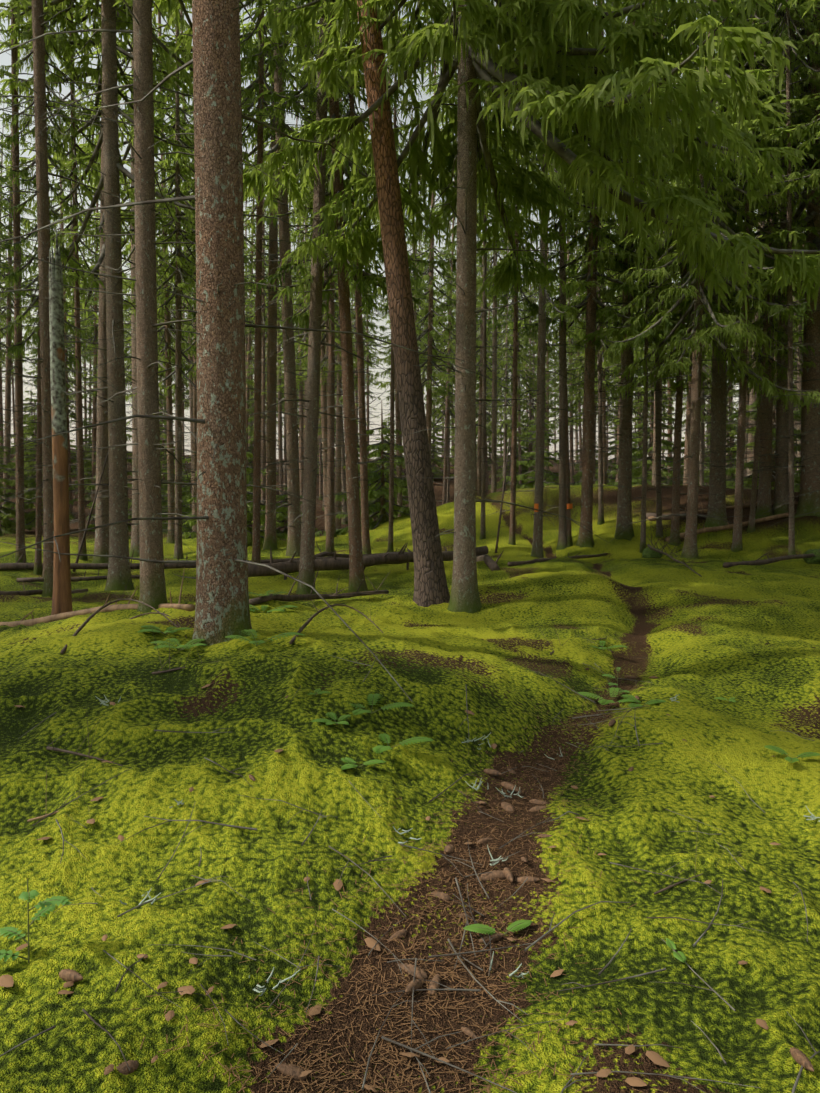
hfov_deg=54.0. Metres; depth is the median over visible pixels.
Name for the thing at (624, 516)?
spruce
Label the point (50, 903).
rowan seedling
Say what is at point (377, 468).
young spruce
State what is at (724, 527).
fallen log
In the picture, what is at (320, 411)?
spruce
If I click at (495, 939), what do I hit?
spruce cone
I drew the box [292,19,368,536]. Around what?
spruce
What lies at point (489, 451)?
young spruce
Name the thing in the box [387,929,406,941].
spruce cone
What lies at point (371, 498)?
young spruce
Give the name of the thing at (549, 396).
spruce
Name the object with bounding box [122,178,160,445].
spruce
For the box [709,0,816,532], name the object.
spruce
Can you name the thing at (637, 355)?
spruce
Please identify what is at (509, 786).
spruce cone
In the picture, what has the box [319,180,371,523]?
spruce
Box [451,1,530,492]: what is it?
spruce
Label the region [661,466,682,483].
young spruce
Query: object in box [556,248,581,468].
spruce
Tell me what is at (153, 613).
curved branch
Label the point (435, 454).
young spruce
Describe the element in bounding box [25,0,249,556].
spruce
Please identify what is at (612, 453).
young spruce
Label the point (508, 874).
spruce cone
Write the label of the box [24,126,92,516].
spruce
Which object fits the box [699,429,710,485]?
young spruce
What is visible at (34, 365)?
spruce
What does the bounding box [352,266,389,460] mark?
spruce
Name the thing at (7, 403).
spruce
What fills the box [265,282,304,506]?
spruce
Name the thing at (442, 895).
spruce cone
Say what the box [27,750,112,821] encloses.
broken branch
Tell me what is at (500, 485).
young spruce
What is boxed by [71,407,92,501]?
young spruce
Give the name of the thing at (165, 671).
broken branch
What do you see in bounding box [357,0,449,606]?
leaning pine
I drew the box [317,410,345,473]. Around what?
young spruce
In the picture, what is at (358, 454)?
young spruce
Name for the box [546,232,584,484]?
spruce
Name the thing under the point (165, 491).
young spruce
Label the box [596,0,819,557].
spruce
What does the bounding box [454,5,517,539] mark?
spruce
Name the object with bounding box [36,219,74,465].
spruce
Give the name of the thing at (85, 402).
spruce
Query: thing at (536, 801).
spruce cone
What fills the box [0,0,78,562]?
spruce
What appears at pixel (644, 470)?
spruce
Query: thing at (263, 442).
spruce
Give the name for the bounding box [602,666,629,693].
rowan seedling
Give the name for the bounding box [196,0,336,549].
spruce
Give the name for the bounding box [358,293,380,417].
spruce
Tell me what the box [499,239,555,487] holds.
spruce
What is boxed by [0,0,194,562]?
spruce
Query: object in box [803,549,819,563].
mossy boulder
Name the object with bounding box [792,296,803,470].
spruce
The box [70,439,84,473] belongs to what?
young spruce
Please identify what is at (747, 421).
spruce
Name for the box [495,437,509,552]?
leaning pole
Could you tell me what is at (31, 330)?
spruce
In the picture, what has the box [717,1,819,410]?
spruce
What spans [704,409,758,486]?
young spruce
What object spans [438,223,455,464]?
spruce
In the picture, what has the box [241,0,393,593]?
spruce
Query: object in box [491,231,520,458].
spruce
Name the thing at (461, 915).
spruce cone
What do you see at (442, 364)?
spruce
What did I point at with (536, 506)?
trail blaze
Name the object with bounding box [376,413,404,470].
young spruce
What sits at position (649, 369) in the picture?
spruce
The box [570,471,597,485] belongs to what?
young spruce
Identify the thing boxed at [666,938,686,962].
seedling
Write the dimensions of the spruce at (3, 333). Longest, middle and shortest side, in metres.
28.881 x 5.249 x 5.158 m
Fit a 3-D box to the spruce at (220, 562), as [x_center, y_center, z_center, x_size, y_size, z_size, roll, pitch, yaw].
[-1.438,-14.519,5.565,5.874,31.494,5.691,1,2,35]
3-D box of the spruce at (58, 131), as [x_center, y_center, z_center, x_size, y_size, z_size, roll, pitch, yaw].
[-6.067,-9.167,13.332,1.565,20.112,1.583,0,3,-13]
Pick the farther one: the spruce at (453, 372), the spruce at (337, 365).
the spruce at (453, 372)
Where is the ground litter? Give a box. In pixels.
[0,634,819,1092]
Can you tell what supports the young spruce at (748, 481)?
on the ground
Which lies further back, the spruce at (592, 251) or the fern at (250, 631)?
the spruce at (592, 251)
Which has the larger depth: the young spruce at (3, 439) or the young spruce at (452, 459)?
the young spruce at (452, 459)
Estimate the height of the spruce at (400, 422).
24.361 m
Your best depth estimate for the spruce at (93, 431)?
42.03 m
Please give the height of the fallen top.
0.801 m
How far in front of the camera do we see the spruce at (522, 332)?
56.51 m
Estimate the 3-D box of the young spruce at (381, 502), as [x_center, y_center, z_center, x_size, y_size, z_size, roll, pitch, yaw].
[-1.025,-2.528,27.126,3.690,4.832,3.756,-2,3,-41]
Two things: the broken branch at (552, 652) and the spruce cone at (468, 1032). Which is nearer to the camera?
the spruce cone at (468, 1032)
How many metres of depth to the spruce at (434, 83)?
31.54 m
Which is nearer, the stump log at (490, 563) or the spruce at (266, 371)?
the stump log at (490, 563)
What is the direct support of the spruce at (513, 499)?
on the ground
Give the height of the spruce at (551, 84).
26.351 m
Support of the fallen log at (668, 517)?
on the ground
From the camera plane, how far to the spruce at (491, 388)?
90.61 m
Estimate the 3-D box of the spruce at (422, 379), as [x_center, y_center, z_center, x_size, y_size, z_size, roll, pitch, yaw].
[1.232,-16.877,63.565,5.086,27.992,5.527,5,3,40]
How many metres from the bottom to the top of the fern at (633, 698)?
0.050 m
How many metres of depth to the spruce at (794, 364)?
34.44 m
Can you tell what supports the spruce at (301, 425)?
on the ground
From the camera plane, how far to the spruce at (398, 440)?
31.50 m
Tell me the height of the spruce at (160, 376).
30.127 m
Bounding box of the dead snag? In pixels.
[24,229,85,614]
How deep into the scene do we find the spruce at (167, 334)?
25.40 m
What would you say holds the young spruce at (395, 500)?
on the ground
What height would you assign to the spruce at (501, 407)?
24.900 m
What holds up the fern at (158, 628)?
on the ground
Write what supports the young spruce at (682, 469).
on the ground
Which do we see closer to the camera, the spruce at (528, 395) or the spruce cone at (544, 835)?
the spruce cone at (544, 835)
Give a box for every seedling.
[0,878,71,962]
[463,920,532,934]
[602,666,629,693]
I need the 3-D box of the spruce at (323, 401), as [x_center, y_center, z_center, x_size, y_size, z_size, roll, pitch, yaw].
[-4.149,-14.634,34.692,4.478,29.604,4.426,-1,2,23]
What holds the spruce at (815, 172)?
on the ground
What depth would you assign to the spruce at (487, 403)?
56.17 m
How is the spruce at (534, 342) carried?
on the ground
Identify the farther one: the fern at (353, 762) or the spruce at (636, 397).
the spruce at (636, 397)
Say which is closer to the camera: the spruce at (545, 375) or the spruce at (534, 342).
the spruce at (534, 342)
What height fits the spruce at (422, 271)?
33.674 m
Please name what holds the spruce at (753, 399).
on the ground
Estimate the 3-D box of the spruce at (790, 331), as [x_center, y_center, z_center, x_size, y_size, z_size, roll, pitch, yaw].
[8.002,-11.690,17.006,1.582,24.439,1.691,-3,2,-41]
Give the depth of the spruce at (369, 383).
72.63 m
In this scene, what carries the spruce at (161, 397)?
on the ground
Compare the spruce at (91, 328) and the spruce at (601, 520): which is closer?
the spruce at (601, 520)
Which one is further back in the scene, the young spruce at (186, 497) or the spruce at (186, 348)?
the spruce at (186, 348)
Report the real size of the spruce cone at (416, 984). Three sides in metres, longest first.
0.110 x 0.034 x 0.034 m
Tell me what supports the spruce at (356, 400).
on the ground
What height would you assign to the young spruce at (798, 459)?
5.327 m
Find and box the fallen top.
[647,523,703,576]
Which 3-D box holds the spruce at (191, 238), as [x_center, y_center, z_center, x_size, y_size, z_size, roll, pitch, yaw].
[-5.391,-10.279,21.316,2.937,21.579,2.702,2,2,39]
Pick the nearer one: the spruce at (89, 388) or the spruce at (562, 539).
the spruce at (562, 539)
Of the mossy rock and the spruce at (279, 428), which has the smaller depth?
the mossy rock
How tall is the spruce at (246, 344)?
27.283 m
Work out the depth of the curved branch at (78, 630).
6.55 m
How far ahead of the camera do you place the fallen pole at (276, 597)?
8.60 m
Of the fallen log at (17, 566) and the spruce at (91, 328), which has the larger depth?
the spruce at (91, 328)
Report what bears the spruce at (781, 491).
on the ground
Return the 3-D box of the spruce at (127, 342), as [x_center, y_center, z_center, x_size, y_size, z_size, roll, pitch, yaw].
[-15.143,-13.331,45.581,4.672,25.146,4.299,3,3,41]
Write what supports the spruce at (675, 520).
on the ground
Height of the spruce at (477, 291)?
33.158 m
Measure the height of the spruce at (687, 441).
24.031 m
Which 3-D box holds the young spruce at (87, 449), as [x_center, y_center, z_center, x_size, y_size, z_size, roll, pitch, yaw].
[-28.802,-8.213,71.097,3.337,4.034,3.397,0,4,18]
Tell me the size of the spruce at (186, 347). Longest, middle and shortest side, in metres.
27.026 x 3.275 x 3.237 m
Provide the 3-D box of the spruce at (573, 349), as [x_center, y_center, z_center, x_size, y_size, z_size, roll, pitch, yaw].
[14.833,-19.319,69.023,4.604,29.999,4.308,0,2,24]
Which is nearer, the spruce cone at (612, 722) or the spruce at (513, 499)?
the spruce cone at (612, 722)
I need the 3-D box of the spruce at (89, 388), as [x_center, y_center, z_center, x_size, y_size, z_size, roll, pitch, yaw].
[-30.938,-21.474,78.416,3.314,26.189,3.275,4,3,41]
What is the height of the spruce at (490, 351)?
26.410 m
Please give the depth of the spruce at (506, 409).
45.23 m
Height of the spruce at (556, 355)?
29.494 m
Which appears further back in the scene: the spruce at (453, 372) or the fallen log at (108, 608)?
the spruce at (453, 372)
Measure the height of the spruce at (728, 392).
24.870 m
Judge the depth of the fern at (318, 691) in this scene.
4.34 m
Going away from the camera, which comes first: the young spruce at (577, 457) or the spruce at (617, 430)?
the spruce at (617, 430)
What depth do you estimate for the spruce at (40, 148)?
11.19 m
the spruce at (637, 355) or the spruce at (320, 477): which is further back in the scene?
the spruce at (320, 477)
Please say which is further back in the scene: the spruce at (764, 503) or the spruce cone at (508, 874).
the spruce at (764, 503)
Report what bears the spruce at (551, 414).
on the ground
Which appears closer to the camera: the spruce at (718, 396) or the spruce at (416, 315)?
the spruce at (718, 396)
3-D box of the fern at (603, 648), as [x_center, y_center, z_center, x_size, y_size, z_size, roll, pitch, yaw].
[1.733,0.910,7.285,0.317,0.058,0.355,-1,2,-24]
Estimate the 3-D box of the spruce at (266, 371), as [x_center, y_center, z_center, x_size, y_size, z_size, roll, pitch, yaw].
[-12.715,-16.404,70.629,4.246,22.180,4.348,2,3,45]
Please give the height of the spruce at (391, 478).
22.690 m
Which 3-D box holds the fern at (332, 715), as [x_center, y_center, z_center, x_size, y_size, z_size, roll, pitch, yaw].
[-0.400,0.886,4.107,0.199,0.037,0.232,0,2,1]
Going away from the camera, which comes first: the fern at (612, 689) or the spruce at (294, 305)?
the fern at (612, 689)
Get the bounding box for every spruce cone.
[59,968,82,981]
[116,1060,138,1074]
[275,1063,306,1079]
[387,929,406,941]
[398,963,426,978]
[405,979,421,993]
[429,974,440,994]
[431,891,450,899]
[444,844,453,852]
[457,913,468,917]
[461,1027,476,1037]
[476,875,495,880]
[477,838,491,843]
[478,933,503,943]
[481,870,506,879]
[484,768,501,775]
[501,781,519,791]
[501,802,513,811]
[504,867,513,881]
[515,876,539,882]
[530,799,546,803]
[530,806,545,810]
[538,834,551,836]
[609,719,615,725]
[625,675,636,678]
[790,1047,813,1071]
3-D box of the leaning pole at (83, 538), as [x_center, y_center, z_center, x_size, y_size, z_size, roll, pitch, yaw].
[-6.031,-0.786,15.053,0.500,2.495,0.992,0,2,9]
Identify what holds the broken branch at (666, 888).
on the ground
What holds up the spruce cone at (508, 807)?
on the ground
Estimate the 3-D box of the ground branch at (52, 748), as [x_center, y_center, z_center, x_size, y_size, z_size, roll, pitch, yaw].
[-1.480,0.881,3.752,0.483,0.266,0.323,0,2,-10]
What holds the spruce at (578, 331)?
on the ground
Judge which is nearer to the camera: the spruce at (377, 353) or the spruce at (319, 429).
the spruce at (319, 429)
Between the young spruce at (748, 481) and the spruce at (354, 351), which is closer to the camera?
the young spruce at (748, 481)
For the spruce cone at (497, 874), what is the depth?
3.17 m
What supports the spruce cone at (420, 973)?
on the ground
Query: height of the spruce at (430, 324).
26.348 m
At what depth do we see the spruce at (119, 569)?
12.91 m
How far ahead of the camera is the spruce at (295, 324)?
66.66 m
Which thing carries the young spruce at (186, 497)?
on the ground
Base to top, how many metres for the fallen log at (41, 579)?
0.300 m
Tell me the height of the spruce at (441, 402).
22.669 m
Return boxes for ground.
[0,448,819,1092]
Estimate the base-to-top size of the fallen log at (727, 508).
0.686 m
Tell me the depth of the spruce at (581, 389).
57.24 m
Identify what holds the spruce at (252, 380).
on the ground
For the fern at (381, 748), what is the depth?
3.99 m
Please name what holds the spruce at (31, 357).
on the ground
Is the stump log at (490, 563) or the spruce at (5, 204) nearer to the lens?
the stump log at (490, 563)
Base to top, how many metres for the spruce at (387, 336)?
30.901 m
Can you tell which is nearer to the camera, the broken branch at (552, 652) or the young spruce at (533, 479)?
the broken branch at (552, 652)
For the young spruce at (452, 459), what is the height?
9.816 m
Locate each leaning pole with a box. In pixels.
[73,453,108,571]
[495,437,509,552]
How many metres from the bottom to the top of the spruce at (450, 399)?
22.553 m
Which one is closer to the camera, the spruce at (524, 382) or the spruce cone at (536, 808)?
the spruce cone at (536, 808)
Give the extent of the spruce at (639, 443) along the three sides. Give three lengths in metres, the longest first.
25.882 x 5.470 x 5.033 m
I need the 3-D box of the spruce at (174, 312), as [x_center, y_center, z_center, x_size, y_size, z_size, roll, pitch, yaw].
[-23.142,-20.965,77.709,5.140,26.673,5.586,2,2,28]
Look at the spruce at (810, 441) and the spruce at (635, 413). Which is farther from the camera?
the spruce at (635, 413)
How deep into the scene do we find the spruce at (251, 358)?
74.33 m
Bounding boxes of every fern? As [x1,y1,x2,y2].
[138,625,190,634]
[150,638,205,649]
[225,629,304,645]
[249,590,287,595]
[249,604,296,612]
[307,689,330,694]
[311,712,350,724]
[341,757,385,769]
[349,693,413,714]
[372,733,432,752]
[577,687,639,704]
[591,641,626,649]
[622,694,665,707]
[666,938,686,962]
[714,697,735,701]
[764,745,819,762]
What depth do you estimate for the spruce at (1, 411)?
75.08 m
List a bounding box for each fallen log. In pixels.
[0,542,413,569]
[0,580,87,595]
[17,564,139,581]
[248,543,487,579]
[314,543,398,558]
[508,551,606,565]
[646,512,706,519]
[648,498,797,520]
[665,508,796,541]
[723,550,818,567]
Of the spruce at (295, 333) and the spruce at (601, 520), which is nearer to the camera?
the spruce at (601, 520)
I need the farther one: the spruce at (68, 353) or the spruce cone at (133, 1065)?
the spruce at (68, 353)
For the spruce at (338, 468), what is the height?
25.466 m
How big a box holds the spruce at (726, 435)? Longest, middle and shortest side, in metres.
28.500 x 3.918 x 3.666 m
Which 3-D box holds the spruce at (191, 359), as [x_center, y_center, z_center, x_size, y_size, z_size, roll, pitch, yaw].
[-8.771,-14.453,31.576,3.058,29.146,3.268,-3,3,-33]
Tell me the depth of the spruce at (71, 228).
60.16 m
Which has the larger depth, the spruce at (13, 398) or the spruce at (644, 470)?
the spruce at (13, 398)
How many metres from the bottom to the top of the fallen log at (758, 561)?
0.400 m
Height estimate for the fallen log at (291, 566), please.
0.688 m
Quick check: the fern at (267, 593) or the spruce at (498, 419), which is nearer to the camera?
the fern at (267, 593)
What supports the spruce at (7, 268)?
on the ground
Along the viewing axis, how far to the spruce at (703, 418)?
39.34 m
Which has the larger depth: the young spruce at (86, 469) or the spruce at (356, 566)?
the young spruce at (86, 469)
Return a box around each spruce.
[0,0,61,481]
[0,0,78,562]
[0,0,92,574]
[0,0,92,582]
[0,0,136,596]
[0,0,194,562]
[0,0,250,590]
[0,0,326,612]
[0,0,508,701]
[0,9,37,535]
[0,42,42,528]
[0,107,29,441]
[0,213,25,454]
[0,391,42,487]
[0,417,11,462]
[0,436,34,534]
[1,222,31,453]
[1,406,74,529]
[22,7,130,560]
[23,255,37,387]
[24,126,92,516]
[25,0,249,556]
[25,271,38,393]
[31,91,92,438]
[36,113,98,487]
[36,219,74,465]
[64,56,124,531]
[69,91,131,509]
[70,438,91,470]
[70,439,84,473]
[71,204,97,450]
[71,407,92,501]
[80,211,131,457]
[81,212,98,439]
[84,416,131,539]
[85,246,131,409]
[120,1,246,558]
[120,9,196,543]
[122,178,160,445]
[122,184,175,497]
[124,237,174,409]
[154,8,192,531]
[157,4,196,537]
[157,179,172,458]
[157,234,187,453]
[158,246,192,457]
[159,75,267,510]
[159,210,190,467]
[159,400,186,507]
[160,436,190,522]
[161,488,189,532]
[162,456,191,538]
[171,228,192,457]
[176,0,384,556]
[181,282,192,445]
[182,451,287,545]
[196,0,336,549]
[239,0,306,562]
[240,0,455,591]
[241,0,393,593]
[243,0,819,613]
[243,105,286,529]
[244,106,268,491]
[244,152,267,492]
[244,201,265,476]
[245,210,284,491]
[246,478,260,523]
[248,151,297,521]
[248,386,260,493]
[249,478,317,533]
[250,259,283,425]
[261,54,343,517]
[261,84,336,521]
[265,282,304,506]
[266,202,298,441]
[276,198,325,496]
[277,33,369,530]
[278,21,344,512]
[284,0,380,552]
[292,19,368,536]
[293,31,388,528]
[299,1,403,553]
[303,255,342,510]
[308,234,334,499]
[315,404,409,536]
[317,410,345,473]
[318,318,343,471]
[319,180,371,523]
[334,294,369,423]
[334,441,380,511]
[335,285,380,461]
[349,115,375,478]
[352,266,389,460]
[354,30,435,516]
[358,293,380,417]
[360,468,408,528]
[368,0,427,551]
[368,475,388,520]
[369,456,384,487]
[374,89,454,499]
[375,0,478,502]
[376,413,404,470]
[379,294,401,456]
[383,112,444,507]
[385,364,401,470]
[408,174,437,378]
[413,12,534,495]
[417,177,445,448]
[419,76,487,504]
[420,246,444,473]
[424,188,478,502]
[424,282,454,467]
[431,402,453,480]
[434,316,454,441]
[435,246,487,504]
[436,116,522,496]
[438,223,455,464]
[443,400,488,468]
[444,261,497,486]
[447,255,490,471]
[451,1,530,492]
[452,196,501,452]
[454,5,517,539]
[476,100,558,544]
[476,212,508,495]
[476,247,503,462]
[476,252,509,494]
[476,418,502,470]
[477,6,611,557]
[478,240,502,458]
[486,149,548,489]
[486,204,535,490]
[487,1,716,547]
[488,254,510,481]
[488,389,535,489]
[489,162,547,483]
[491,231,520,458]
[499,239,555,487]
[500,419,570,488]
[513,25,599,549]
[516,427,545,478]
[518,248,536,423]
[520,297,557,465]
[521,248,547,467]
[521,302,548,467]
[522,448,558,487]
[523,153,605,546]
[527,296,558,448]
[532,231,568,470]
[535,0,725,540]
[536,217,579,460]
[545,212,642,483]
[545,256,577,443]
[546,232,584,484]
[549,58,649,484]
[549,337,558,462]
[555,0,643,524]
[555,220,584,482]
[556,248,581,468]
[557,213,597,466]
[566,0,819,517]
[567,214,653,480]
[568,266,610,455]
[570,0,819,526]
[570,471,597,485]
[574,430,597,481]
[595,407,637,478]
[595,450,617,485]
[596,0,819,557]
[596,233,617,479]
[600,11,712,485]
[607,313,649,467]
[607,464,615,481]
[608,2,683,552]
[609,366,700,485]
[612,347,666,465]
[613,21,685,537]
[615,0,742,545]
[632,399,661,471]
[633,281,687,484]
[633,291,643,429]
[639,50,738,484]
[639,278,686,484]
[661,381,675,464]
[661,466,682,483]
[663,345,737,485]
[664,437,705,480]
[666,310,686,422]
[671,0,819,518]
[682,0,810,551]
[683,18,800,488]
[683,344,737,468]
[699,304,728,487]
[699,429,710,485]
[702,195,799,487]
[704,309,762,484]
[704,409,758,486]
[706,4,819,517]
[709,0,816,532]
[709,339,801,491]
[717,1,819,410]
[727,196,796,455]
[738,143,805,471]
[748,0,819,554]
[750,0,819,530]
[766,28,806,478]
[774,409,800,481]
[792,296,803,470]
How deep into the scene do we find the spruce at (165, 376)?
83.30 m
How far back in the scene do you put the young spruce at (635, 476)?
30.58 m
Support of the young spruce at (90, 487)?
on the ground
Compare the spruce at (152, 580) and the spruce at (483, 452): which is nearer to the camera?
the spruce at (152, 580)
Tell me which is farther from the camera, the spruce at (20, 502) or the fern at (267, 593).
the spruce at (20, 502)
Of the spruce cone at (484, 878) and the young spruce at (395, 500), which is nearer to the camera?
the spruce cone at (484, 878)
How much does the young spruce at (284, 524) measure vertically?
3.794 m
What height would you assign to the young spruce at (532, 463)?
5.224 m
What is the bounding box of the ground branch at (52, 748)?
[46,706,150,765]
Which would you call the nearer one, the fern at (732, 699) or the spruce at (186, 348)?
the fern at (732, 699)
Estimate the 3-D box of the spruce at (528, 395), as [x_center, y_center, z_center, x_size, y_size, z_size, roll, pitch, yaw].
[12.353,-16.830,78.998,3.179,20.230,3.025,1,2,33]
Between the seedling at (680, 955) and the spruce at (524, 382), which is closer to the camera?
the seedling at (680, 955)
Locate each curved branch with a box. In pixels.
[60,569,178,653]
[129,598,187,637]
[289,585,382,643]
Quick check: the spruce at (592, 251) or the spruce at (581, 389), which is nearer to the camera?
the spruce at (592, 251)
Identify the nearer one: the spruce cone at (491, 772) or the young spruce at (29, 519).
the spruce cone at (491, 772)
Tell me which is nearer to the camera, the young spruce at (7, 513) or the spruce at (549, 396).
the young spruce at (7, 513)
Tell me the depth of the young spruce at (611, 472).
42.87 m
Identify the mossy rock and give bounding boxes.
[642,547,662,557]
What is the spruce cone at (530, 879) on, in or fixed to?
on the ground
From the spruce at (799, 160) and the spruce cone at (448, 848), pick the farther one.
the spruce at (799, 160)
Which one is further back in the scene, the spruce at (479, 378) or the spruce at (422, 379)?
the spruce at (422, 379)
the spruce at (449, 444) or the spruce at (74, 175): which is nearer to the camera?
the spruce at (74, 175)
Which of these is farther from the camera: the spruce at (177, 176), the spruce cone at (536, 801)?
the spruce at (177, 176)
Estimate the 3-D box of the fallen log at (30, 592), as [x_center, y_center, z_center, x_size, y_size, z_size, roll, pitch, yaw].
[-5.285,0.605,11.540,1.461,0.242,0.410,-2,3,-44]
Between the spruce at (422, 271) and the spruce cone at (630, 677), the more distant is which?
the spruce at (422, 271)
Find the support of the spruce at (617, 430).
on the ground
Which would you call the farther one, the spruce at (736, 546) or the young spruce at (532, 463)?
the young spruce at (532, 463)
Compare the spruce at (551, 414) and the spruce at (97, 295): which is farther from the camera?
the spruce at (97, 295)
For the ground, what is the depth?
3.47 m
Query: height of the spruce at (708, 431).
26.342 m
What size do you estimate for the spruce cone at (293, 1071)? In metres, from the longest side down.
0.091 x 0.040 x 0.032 m
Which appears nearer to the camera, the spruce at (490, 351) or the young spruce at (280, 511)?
the young spruce at (280, 511)
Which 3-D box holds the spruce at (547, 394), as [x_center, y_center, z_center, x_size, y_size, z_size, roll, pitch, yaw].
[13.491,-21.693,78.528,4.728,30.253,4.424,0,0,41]
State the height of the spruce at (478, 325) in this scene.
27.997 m
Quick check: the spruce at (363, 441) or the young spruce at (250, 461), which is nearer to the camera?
the spruce at (363, 441)
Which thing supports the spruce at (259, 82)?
on the ground
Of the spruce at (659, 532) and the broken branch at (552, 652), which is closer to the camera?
the broken branch at (552, 652)
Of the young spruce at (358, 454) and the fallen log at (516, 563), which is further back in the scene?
the young spruce at (358, 454)
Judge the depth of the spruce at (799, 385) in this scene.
30.74 m
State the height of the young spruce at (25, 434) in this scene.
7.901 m
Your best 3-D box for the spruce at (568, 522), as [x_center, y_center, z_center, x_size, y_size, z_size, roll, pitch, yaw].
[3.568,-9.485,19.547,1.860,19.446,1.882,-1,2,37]
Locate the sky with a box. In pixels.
[0,0,806,459]
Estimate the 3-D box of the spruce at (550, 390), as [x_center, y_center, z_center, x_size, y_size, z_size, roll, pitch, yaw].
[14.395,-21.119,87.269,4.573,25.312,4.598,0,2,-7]
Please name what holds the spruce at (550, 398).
on the ground
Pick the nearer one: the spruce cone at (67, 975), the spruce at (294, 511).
the spruce cone at (67, 975)
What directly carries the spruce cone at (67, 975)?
on the ground
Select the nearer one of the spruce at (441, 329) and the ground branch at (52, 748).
the ground branch at (52, 748)
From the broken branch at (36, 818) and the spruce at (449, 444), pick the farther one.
the spruce at (449, 444)
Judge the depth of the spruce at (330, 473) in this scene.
18.64 m
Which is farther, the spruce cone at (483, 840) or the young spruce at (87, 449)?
the young spruce at (87, 449)
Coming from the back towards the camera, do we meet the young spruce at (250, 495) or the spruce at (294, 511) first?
the young spruce at (250, 495)
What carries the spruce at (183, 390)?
on the ground
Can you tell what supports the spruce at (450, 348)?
on the ground
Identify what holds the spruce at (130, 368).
on the ground
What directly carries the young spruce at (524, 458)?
on the ground
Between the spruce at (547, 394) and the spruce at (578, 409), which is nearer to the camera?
the spruce at (578, 409)
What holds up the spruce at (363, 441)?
on the ground
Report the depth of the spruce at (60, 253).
62.42 m
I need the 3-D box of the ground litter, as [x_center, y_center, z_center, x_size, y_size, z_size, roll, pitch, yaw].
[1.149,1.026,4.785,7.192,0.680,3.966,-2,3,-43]
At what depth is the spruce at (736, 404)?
32.54 m
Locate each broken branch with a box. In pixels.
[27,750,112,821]
[152,622,226,674]
[538,627,616,654]
[654,812,750,894]
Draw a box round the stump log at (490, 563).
[476,550,503,570]
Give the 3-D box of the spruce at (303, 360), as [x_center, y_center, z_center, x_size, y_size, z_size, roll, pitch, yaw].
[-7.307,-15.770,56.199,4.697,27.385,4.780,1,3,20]
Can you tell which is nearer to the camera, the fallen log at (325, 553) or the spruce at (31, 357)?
the fallen log at (325, 553)
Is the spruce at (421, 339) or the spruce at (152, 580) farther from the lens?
the spruce at (421, 339)
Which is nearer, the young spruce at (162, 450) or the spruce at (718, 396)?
the spruce at (718, 396)
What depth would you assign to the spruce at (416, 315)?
52.43 m
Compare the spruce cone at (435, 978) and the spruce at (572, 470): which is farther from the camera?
the spruce at (572, 470)
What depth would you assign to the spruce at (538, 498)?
18.71 m
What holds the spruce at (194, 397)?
on the ground
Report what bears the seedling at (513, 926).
on the ground
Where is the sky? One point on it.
(5, 59)
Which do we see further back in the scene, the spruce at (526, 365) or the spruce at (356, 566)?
the spruce at (526, 365)
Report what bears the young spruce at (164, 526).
on the ground
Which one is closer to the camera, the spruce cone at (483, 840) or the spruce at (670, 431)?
the spruce cone at (483, 840)
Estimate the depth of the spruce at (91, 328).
38.94 m
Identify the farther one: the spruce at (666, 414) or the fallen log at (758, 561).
the spruce at (666, 414)
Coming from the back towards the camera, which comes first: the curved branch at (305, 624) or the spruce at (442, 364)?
the spruce at (442, 364)
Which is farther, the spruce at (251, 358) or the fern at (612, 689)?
the spruce at (251, 358)
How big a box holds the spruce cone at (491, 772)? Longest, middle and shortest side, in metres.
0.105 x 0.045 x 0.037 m
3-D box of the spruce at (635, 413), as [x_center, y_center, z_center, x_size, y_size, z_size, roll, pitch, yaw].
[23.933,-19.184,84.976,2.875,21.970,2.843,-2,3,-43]
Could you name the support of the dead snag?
on the ground
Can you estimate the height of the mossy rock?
0.386 m
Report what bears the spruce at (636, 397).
on the ground
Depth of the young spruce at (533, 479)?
46.99 m
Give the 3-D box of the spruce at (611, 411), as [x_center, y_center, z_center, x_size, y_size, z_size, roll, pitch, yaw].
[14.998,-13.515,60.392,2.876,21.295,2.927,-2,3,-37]
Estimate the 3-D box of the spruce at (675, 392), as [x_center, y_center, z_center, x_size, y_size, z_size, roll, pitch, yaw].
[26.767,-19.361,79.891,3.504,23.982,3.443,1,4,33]
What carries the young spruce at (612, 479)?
on the ground
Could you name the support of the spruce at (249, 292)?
on the ground
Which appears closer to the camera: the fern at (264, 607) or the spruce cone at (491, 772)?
the spruce cone at (491, 772)
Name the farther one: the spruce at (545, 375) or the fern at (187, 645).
the spruce at (545, 375)
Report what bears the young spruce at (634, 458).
on the ground

